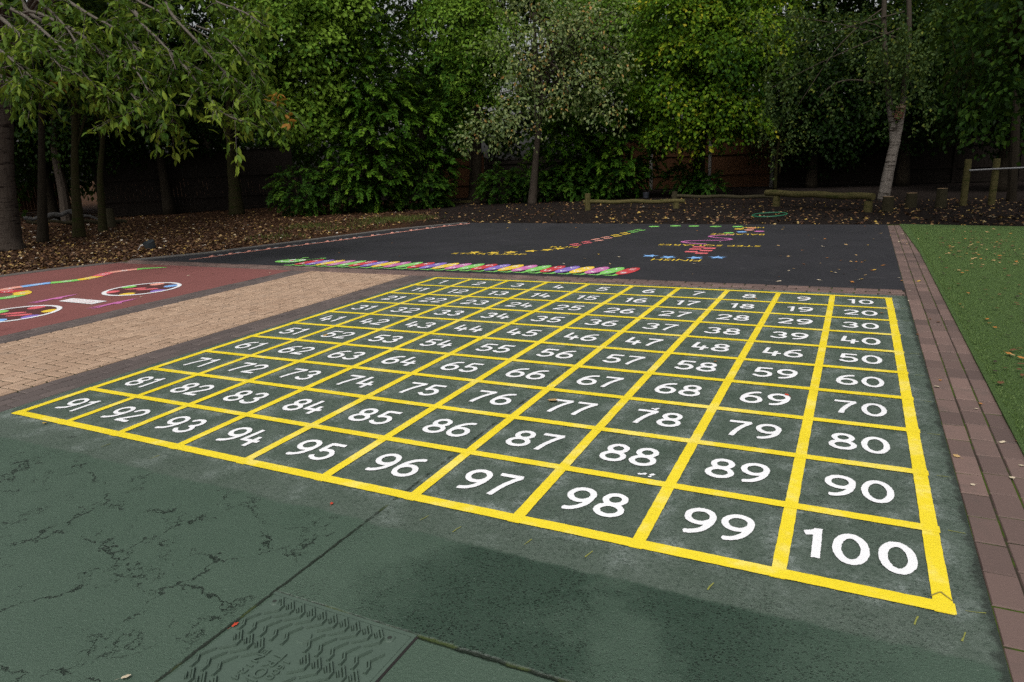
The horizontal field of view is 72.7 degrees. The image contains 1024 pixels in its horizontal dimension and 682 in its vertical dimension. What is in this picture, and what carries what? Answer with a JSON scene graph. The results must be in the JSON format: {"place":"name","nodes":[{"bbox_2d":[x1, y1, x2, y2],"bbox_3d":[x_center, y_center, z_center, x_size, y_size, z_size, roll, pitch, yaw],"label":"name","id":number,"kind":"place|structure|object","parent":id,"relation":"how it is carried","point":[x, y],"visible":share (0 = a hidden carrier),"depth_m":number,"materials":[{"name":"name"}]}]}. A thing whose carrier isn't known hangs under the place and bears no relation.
{"place":"outdoors","nodes":[
{"label":"outdoors","id":0,"kind":"place"},
{"bbox_2d":[0,262,113,276],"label":"red edging path","id":1,"kind":"structure","parent":0,"point":[34,271],"depth_m":10.93,"materials":[{"name":"brick"}]},
{"bbox_2d":[0,263,290,335],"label":"red playground","id":2,"kind":"object","parent":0,"point":[198,278],"visible":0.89,"depth_m":9.14,"materials":[{"name":"paint"}]},
{"bbox_2d":[0,305,61,321],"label":"spot circle","id":3,"kind":"object","parent":2,"relation":"on","point":[15,313],"visible":1,"depth_m":7.55,"materials":[{"name":"multicoloured paint"}]},
{"bbox_2d":[30,294,75,302],"bbox_3d":[-5.449,-0.505,8.294,0.140,0.001,0.600,5,17,26],"label":"painted line","id":4,"kind":"object","parent":2,"relation":"on","point":[52,298],"visible":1,"depth_m":8.29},
{"bbox_2d":[0,267,164,298],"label":"number snake","id":5,"kind":"object","parent":2,"relation":"on","point":[17,293],"visible":1,"depth_m":9.43,"materials":[{"name":"multicoloured paint"}]},
{"bbox_2d":[61,298,103,303],"bbox_3d":[-4.978,-0.463,8.056,0.640,0.001,0.180,5,17,26],"label":"rules panel","id":6,"kind":"object","parent":2,"relation":"on","point":[85,301],"visible":1,"depth_m":8.05,"materials":[{"name":"white paint"}]},
{"bbox_2d":[86,298,135,308],"bbox_3d":[-4.470,-0.422,7.822,0.140,0.001,0.600,5,17,26],"label":"painted line","id":7,"kind":"object","parent":2,"relation":"on","point":[119,302],"visible":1,"depth_m":7.82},
{"bbox_2d":[101,282,181,295],"bbox_3d":[-4.636,-0.656,8.730,0.900,0.001,0.900,5,17,26],"label":"spot circle","id":8,"kind":"object","parent":2,"relation":"on","point":[145,288],"visible":1,"depth_m":8.71,"materials":[{"name":"multicoloured paint"}]},
{"bbox_2d":[0,271,408,407],"bbox_3d":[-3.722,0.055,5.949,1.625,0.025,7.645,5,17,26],"label":"buff brick path","id":9,"kind":"structure","parent":0,"point":[267,299],"depth_m":6.57,"materials":[{"name":"beige brick"}]},
{"bbox_2d":[0,270,431,411],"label":"path border paving","id":10,"kind":"structure","parent":0,"point":[50,388],"depth_m":6.40,"materials":[{"name":"brown brick"}]},
{"bbox_2d":[17,0,946,181],"label":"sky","id":11,"kind":"structure","parent":0,"point":[485,149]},
{"bbox_2d":[0,276,1011,681],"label":"green playground","id":12,"kind":"object","parent":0,"point":[134,558],"visible":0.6,"depth_m":2.87,"materials":[{"name":"paint"}]},
{"bbox_2d":[162,591,418,681],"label":"manhole cover","id":13,"kind":"object","parent":12,"relation":"on","point":[279,637],"visible":1,"depth_m":2.10,"materials":[{"name":"green metal"}]},
{"bbox_2d":[11,277,985,640],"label":"number square","id":14,"kind":"structure","parent":12,"relation":"on","point":[941,599],"depth_m":3.79,"materials":[{"name":"yellow paint"}]},
{"bbox_2d":[0,156,1023,273],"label":"ground","id":15,"kind":"structure","parent":0,"point":[927,191],"depth_m":17.04,"materials":[{"name":"brown soil"}]},
{"bbox_2d":[23,216,48,220],"bbox_3d":[-13.674,-3.547,20.010,0.624,0.180,0.119,-12,18,-32],"label":"dead branch","id":16,"kind":"object","parent":15,"relation":"on","point":[30,218],"visible":0.55,"depth_m":19.91,"materials":[{"name":"grey wood"}]},
{"bbox_2d":[48,209,71,217],"bbox_3d":[-12.582,-3.547,19.394,0.681,0.222,0.135,-12,17,-31],"label":"dead branch","id":17,"kind":"object","parent":15,"relation":"on","point":[57,214],"visible":0.8,"depth_m":19.34,"materials":[{"name":"grey wood"}]},
{"bbox_2d":[49,113,71,220],"bbox_3d":[-14.422,-5.573,22.110,0.457,3.481,0.333,-8,16,-20],"label":"bare trunk","id":18,"kind":"object","parent":15,"relation":"on","point":[63,196],"visible":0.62,"depth_m":22.18,"materials":[{"name":"grey plant"}]},
{"bbox_2d":[14,0,122,242],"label":"slender tree","id":19,"kind":"object","parent":15,"relation":"on","point":[42,234],"visible":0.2,"depth_m":15.49,"materials":[{"name":"green plant"}]},
{"bbox_2d":[11,7,148,220],"bbox_3d":[-15.426,-10.728,21.550,6.254,13.886,7.445,5,17,26],"label":"background tree","id":20,"kind":"object","parent":15,"relation":"on","point":[26,145],"visible":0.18,"depth_m":21.82,"materials":[{"name":"green plant"}]},
{"bbox_2d":[69,211,97,219],"bbox_3d":[-11.835,-3.470,19.323,0.774,0.353,0.081,-11,17,-30],"label":"dead branch","id":21,"kind":"object","parent":15,"relation":"on","point":[86,215],"visible":0.52,"depth_m":19.34,"materials":[{"name":"grey wood"}]},
{"bbox_2d":[31,0,141,237],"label":"slender tree","id":22,"kind":"object","parent":15,"relation":"on","point":[78,228],"visible":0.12,"depth_m":16.37,"materials":[{"name":"green plant"}]},
{"bbox_2d":[56,0,158,231],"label":"slender tree","id":23,"kind":"object","parent":15,"relation":"on","point":[102,222],"visible":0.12,"depth_m":17.72,"materials":[{"name":"green plant"}]},
{"bbox_2d":[106,208,116,226],"bbox_3d":[-11.178,-3.422,19.387,0.220,0.531,0.223,5,17,26],"label":"tree stump","id":24,"kind":"object","parent":15,"relation":"on","point":[111,220],"visible":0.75,"depth_m":19.32,"materials":[{"name":"brown wood"}]},
{"bbox_2d":[116,219,126,223],"bbox_3d":[-11.172,-3.385,19.569,0.625,0.221,0.119,-10,17,-26],"label":"dead branch","id":25,"kind":"object","parent":15,"relation":"on","point":[120,221],"visible":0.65,"depth_m":19.62,"materials":[{"name":"brown wood"}]},
{"bbox_2d":[33,52,235,214],"bbox_3d":[-12.548,-10.871,22.456,6.366,13.457,4.751,-12,18,-32],"label":"background tree","id":26,"kind":"object","parent":15,"relation":"on","point":[191,124],"visible":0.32,"depth_m":22.90,"materials":[{"name":"green plant"}]},
{"bbox_2d":[0,0,309,251],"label":"cherry tree","id":27,"kind":"object","parent":15,"relation":"on","point":[15,42],"visible":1,"depth_m":9.38,"materials":[{"name":"green plant"}]},
{"bbox_2d":[39,0,319,207],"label":"background tree","id":28,"kind":"object","parent":15,"relation":"on","point":[197,20],"visible":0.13,"depth_m":24.62,"materials":[{"name":"green plant"}]},
{"bbox_2d":[89,146,296,216],"bbox_3d":[-10.947,-5.603,24.384,6.402,2.160,0.125,-9,16,-22],"label":"wooden fence","id":29,"kind":"object","parent":15,"relation":"on","point":[125,184],"visible":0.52,"depth_m":24.30,"materials":[{"name":"brown wood"}]},
{"bbox_2d":[0,206,439,274],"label":"bark chips","id":30,"kind":"object","parent":15,"relation":"on","point":[62,262],"visible":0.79,"depth_m":15.08,"materials":[{"name":"brown wood"}]},
{"bbox_2d":[138,239,155,249],"bbox_3d":[-7.064,-1.833,13.413,0.386,0.136,0.217,-10,33,4],"label":"rock","id":31,"kind":"object","parent":30,"relation":"on","point":[149,244],"visible":0.93,"depth_m":13.36,"materials":[{"name":"grey stone"}]},
{"bbox_2d":[200,0,379,214],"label":"sycamore tree","id":32,"kind":"object","parent":15,"relation":"on","point":[316,19],"visible":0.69,"depth_m":19.27,"materials":[{"name":"green plant"}]},
{"bbox_2d":[130,222,466,259],"bbox_3d":[-3.722,-2.013,13.758,6.885,0.050,0.473,-15,20,-40],"label":"tarmac edging","id":33,"kind":"object","parent":15,"relation":"on","point":[158,257],"visible":0.61,"depth_m":13.02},
{"bbox_2d":[244,212,454,241],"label":"fallen leaves","id":34,"kind":"object","parent":15,"relation":"on","point":[382,220],"visible":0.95,"depth_m":16.85,"materials":[{"name":"brown plant"}]},
{"bbox_2d":[263,161,457,216],"bbox_3d":[-4.457,-4.437,21.066,5.760,2.046,2.314,-6,15,-12],"label":"hedge","id":35,"kind":"object","parent":15,"relation":"on","point":[317,195],"visible":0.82,"depth_m":20.56,"materials":[{"name":"green plant"}]},
{"bbox_2d":[295,162,431,205],"bbox_3d":[-5.431,-5.774,25.593,4.901,1.410,0.125,-3,15,-4],"label":"wooden fence","id":36,"kind":"object","parent":15,"relation":"on","point":[297,179],"visible":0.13,"depth_m":25.51,"materials":[{"name":"brown wood"}]},
{"bbox_2d":[315,0,426,212],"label":"cypress tree","id":37,"kind":"object","parent":15,"relation":"on","point":[372,141],"visible":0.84,"depth_m":20.03,"materials":[{"name":"green plant"}]},
{"bbox_2d":[345,13,506,146],"bbox_3d":[-3.361,-12.104,25.357,6.489,13.582,4.703,-3,15,-2],"label":"background tree","id":38,"kind":"object","parent":15,"relation":"on","point":[437,69],"visible":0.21,"depth_m":24.57,"materials":[{"name":"green plant"}]},
{"bbox_2d":[377,35,499,205],"bbox_3d":[-2.396,-7.037,22.555,3.493,5.347,4.229,5,17,26],"label":"cypress tree","id":39,"kind":"object","parent":15,"relation":"on","point":[425,154],"visible":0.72,"depth_m":21.84,"materials":[{"name":"green plant"}]},
{"bbox_2d":[431,155,485,198],"bbox_3d":[-1.958,-5.982,25.516,1.919,1.560,0.125,-2,15,3],"label":"wooden fence","id":40,"kind":"object","parent":15,"relation":"on","point":[463,186],"visible":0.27,"depth_m":25.52,"materials":[{"name":"brown wood"}]},
{"bbox_2d":[453,200,480,202],"bbox_3d":[-1.514,-4.687,23.366,0.950,0.065,0.200,-3,15,-3],"label":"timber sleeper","id":41,"kind":"object","parent":15,"relation":"on","point":[465,201],"visible":0.64,"depth_m":23.27,"materials":[{"name":"brown wood"}]},
{"bbox_2d":[408,0,530,176],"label":"background tree","id":42,"kind":"object","parent":15,"relation":"on","point":[467,33],"visible":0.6,"depth_m":23.55,"materials":[{"name":"green plant"}]},
{"bbox_2d":[467,108,485,202],"bbox_3d":[-1.308,-6.147,23.169,0.721,3.040,0.713,5,17,26],"label":"bare trunk","id":43,"kind":"object","parent":15,"relation":"on","point":[476,163],"visible":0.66,"depth_m":23.11,"materials":[{"name":"brown plant"}]},
{"bbox_2d":[7,0,969,216],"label":"distant wood","id":44,"kind":"object","parent":15,"relation":"on","point":[844,6],"visible":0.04,"depth_m":28.00,"materials":[{"name":"green plant"}]},
{"bbox_2d":[116,260,905,295],"bbox_3d":[-1.347,-0.886,9.104,11.354,0.025,0.296,5,17,26],"label":"cross brick band","id":45,"kind":"object","parent":15,"relation":"on","point":[642,282],"visible":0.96,"depth_m":8.22,"materials":[{"name":"brick"}]},
{"bbox_2d":[485,155,596,197],"bbox_3d":[1.063,-5.876,24.917,4.195,1.410,0.125,2,16,17],"label":"wooden fence","id":46,"kind":"object","parent":15,"relation":"on","point":[507,164],"visible":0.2,"depth_m":25.15,"materials":[{"name":"brown wood"}]},
{"bbox_2d":[443,0,647,203],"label":"whitebeam tree","id":47,"kind":"object","parent":15,"relation":"on","point":[548,64],"visible":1,"depth_m":19.75,"materials":[{"name":"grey plant"}]},
{"bbox_2d":[471,158,638,204],"bbox_3d":[1.387,-4.975,22.404,5.429,1.786,2.095,-1,15,4],"label":"hedge","id":48,"kind":"object","parent":15,"relation":"on","point":[520,186],"visible":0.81,"depth_m":21.93,"materials":[{"name":"green plant"}]},
{"bbox_2d":[520,49,673,199],"bbox_3d":[2.834,-6.841,22.399,4.824,4.803,3.994,5,17,26],"label":"bush","id":49,"kind":"object","parent":15,"relation":"on","point":[603,148],"visible":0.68,"depth_m":21.74,"materials":[{"name":"green plant"}]},
{"bbox_2d":[535,0,676,190],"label":"background tree","id":50,"kind":"object","parent":15,"relation":"on","point":[617,20],"visible":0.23,"depth_m":24.13,"materials":[{"name":"green plant"}]},
{"bbox_2d":[583,193,684,209],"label":"balance beam","id":51,"kind":"structure","parent":15,"relation":"on","point":[588,201],"depth_m":17.80,"materials":[{"name":"brown wood"}]},
{"bbox_2d":[642,192,649,197],"bbox_3d":[4.127,-4.490,21.423,0.220,0.170,0.220,5,17,26],"label":"plant pot","id":52,"kind":"object","parent":15,"relation":"on","point":[645,194],"visible":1,"depth_m":21.35,"materials":[{"name":"black plastic"}]},
{"bbox_2d":[597,132,774,189],"bbox_3d":[6.221,-6.563,25.729,6.504,1.890,0.125,4,16,22],"label":"wooden fence","id":53,"kind":"object","parent":15,"relation":"on","point":[739,164],"visible":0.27,"depth_m":25.11,"materials":[{"name":"wood"}]},
{"bbox_2d":[654,159,731,194],"bbox_3d":[5.553,-4.855,21.430,2.411,1.499,1.641,5,17,26],"label":"hedge","id":54,"kind":"object","parent":15,"relation":"on","point":[703,187],"visible":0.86,"depth_m":21.15,"materials":[{"name":"green plant"}]},
{"bbox_2d":[621,0,805,194],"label":"maple tree","id":55,"kind":"object","parent":15,"relation":"on","point":[678,38],"visible":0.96,"depth_m":19.39,"materials":[{"name":"green plant"}]},
{"bbox_2d":[418,196,1023,224],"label":"leaf litter","id":56,"kind":"object","parent":15,"relation":"on","point":[801,222],"visible":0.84,"depth_m":14.92,"materials":[{"name":"brown plant"}]},
{"bbox_2d":[672,191,772,205],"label":"balance beam","id":57,"kind":"structure","parent":15,"relation":"on","point":[675,195],"depth_m":18.09,"materials":[{"name":"brown wood"}]},
{"bbox_2d":[752,212,787,216],"bbox_3d":[5.357,-2.630,14.473,0.705,0.025,0.705,3,18,26],"label":"plastic hoop","id":58,"kind":"object","parent":15,"relation":"on","point":[769,216],"visible":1,"depth_m":14.46,"materials":[{"name":"green plastic"}]},
{"bbox_2d":[746,88,817,189],"bbox_3d":[8.744,-6.581,22.658,2.336,3.251,1.647,5,17,26],"label":"birch sapling","id":59,"kind":"object","parent":15,"relation":"on","point":[777,153],"visible":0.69,"depth_m":22.71,"materials":[{"name":"green plant"}]},
{"bbox_2d":[764,190,875,211],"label":"balance beam","id":60,"kind":"structure","parent":15,"relation":"on","point":[777,194],"depth_m":15.55,"materials":[{"name":"brown wood"}]},
{"bbox_2d":[732,0,913,187],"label":"background tree","id":61,"kind":"object","parent":15,"relation":"on","point":[819,120],"visible":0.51,"depth_m":21.93,"materials":[{"name":"green plant"}]},
{"bbox_2d":[737,0,963,200],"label":"birch tree","id":62,"kind":"object","parent":15,"relation":"on","point":[886,64],"visible":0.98,"depth_m":16.57,"materials":[{"name":"green plant"}]},
{"bbox_2d":[894,104,905,119],"bbox_3d":[9.254,-5.472,16.617,0.180,0.360,0.185,18,24,34],"label":"nest box","id":63,"kind":"object","parent":62,"relation":"attached to","point":[899,109],"visible":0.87,"depth_m":16.59,"materials":[{"name":"grey wood"}]},
{"bbox_2d":[881,196,894,211],"bbox_3d":[7.821,-2.838,14.474,0.232,0.335,0.234,5,17,26],"label":"tree stump","id":64,"kind":"object","parent":15,"relation":"on","point":[887,203],"visible":0.88,"depth_m":14.39,"materials":[{"name":"brown wood"}]},
{"bbox_2d":[773,124,1023,185],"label":"wooden fence","id":65,"kind":"object","parent":15,"relation":"on","point":[936,167],"visible":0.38,"depth_m":22.95,"materials":[{"name":"brown wood"}]},
{"bbox_2d":[815,0,998,186],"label":"background tree","id":66,"kind":"object","parent":15,"relation":"on","point":[902,177],"visible":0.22,"depth_m":21.17,"materials":[{"name":"green plant"}]},
{"bbox_2d":[905,193,917,207],"bbox_3d":[8.723,-3.068,15.199,0.238,0.332,0.232,5,17,26],"label":"tree stump","id":67,"kind":"object","parent":15,"relation":"on","point":[911,200],"visible":0.91,"depth_m":15.12,"materials":[{"name":"brown wood"}]},
{"bbox_2d":[934,188,947,207],"bbox_3d":[9.135,-3.031,14.806,0.214,0.429,0.224,5,17,26],"label":"tree stump","id":68,"kind":"object","parent":15,"relation":"on","point":[941,197],"visible":0.91,"depth_m":14.73,"materials":[{"name":"brown wood"}]},
{"bbox_2d":[887,225,1023,681],"bbox_3d":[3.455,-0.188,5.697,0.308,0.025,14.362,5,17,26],"label":"brick edging","id":69,"kind":"object","parent":15,"relation":"on","point":[1004,591],"visible":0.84,"depth_m":3.25,"materials":[{"name":"brown brick"}]},
{"bbox_2d":[898,0,1023,191],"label":"background tree","id":70,"kind":"object","parent":15,"relation":"on","point":[1003,154],"visible":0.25,"depth_m":18.09,"materials":[{"name":"green plant"}]},
{"bbox_2d":[959,159,971,205],"bbox_3d":[9.777,-3.403,14.994,0.140,0.997,0.139,5,17,26],"label":"rail post","id":71,"kind":"object","parent":15,"relation":"on","point":[965,183],"visible":0.89,"depth_m":14.95,"materials":[{"name":"brown wood"}]},
{"bbox_2d":[969,167,1023,170],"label":"metal rail","id":72,"kind":"object","parent":71,"relation":"attached to","point":[996,168],"visible":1,"depth_m":14.77,"materials":[{"name":"metal"}]},
{"bbox_2d":[919,0,1023,165],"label":"overhanging tree","id":73,"kind":"object","parent":15,"relation":"on","point":[1010,71],"visible":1,"depth_m":10.35,"materials":[{"name":"green plant"}]},
{"bbox_2d":[987,158,1000,204],"bbox_3d":[10.337,-3.402,14.917,0.140,0.987,0.139,5,17,26],"label":"rail post","id":74,"kind":"object","parent":15,"relation":"on","point":[993,185],"visible":0.9,"depth_m":14.88,"materials":[{"name":"brown wood"}]},
{"bbox_2d":[1006,90,1020,200],"bbox_3d":[11.044,-5.106,15.228,0.494,4.071,0.208,5,17,26],"label":"shaded trunk","id":75,"kind":"object","parent":15,"relation":"on","point":[1012,187],"visible":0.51,"depth_m":15.42,"materials":[{"name":"brown plant"}]},
{"bbox_2d":[144,223,904,290],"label":"black tarmac","id":76,"kind":"structure","parent":0,"point":[768,261],"depth_m":10.51,"materials":[{"name":"black asphalt"}]},
{"bbox_2d":[196,223,468,258],"bbox_3d":[-3.181,-2.003,13.563,0.282,0.001,6.188,12,21,43],"label":"measuring line","id":77,"kind":"object","parent":76,"relation":"on","point":[320,242],"visible":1,"depth_m":13.00,"materials":[{"name":"paint"}]},
{"bbox_2d":[275,257,639,275],"bbox_3d":[-1.081,-1.034,9.567,5.658,0.003,0.767,5,17,26],"label":"alphabet caterpillar","id":78,"kind":"object","parent":76,"relation":"on","point":[590,269],"visible":1,"depth_m":9.33,"materials":[{"name":"multicoloured paint"}]},
{"bbox_2d":[652,258,700,260],"bbox_3d":[2.164,-1.070,9.182,0.640,0.001,0.160,5,17,26],"label":"course lettering","id":79,"kind":"object","parent":76,"relation":"on","point":[676,260],"visible":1,"depth_m":9.17,"materials":[{"name":"yellow paint"}]},
{"bbox_2d":[681,235,731,243],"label":"painted wave","id":80,"kind":"object","parent":76,"relation":"on","point":[706,240],"visible":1,"depth_m":10.99,"materials":[{"name":"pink paint"}]},
{"bbox_2d":[660,244,759,246],"bbox_3d":[2.944,-1.437,10.435,1.500,0.001,0.170,5,17,26],"label":"course lettering","id":81,"kind":"object","parent":76,"relation":"on","point":[718,245],"visible":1,"depth_m":10.35,"materials":[{"name":"yellow paint"}]},
{"bbox_2d":[899,224,1023,455],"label":"artificial lawn","id":82,"kind":"structure","parent":0,"point":[1002,406],"depth_m":6.37,"materials":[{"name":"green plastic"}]}
]}

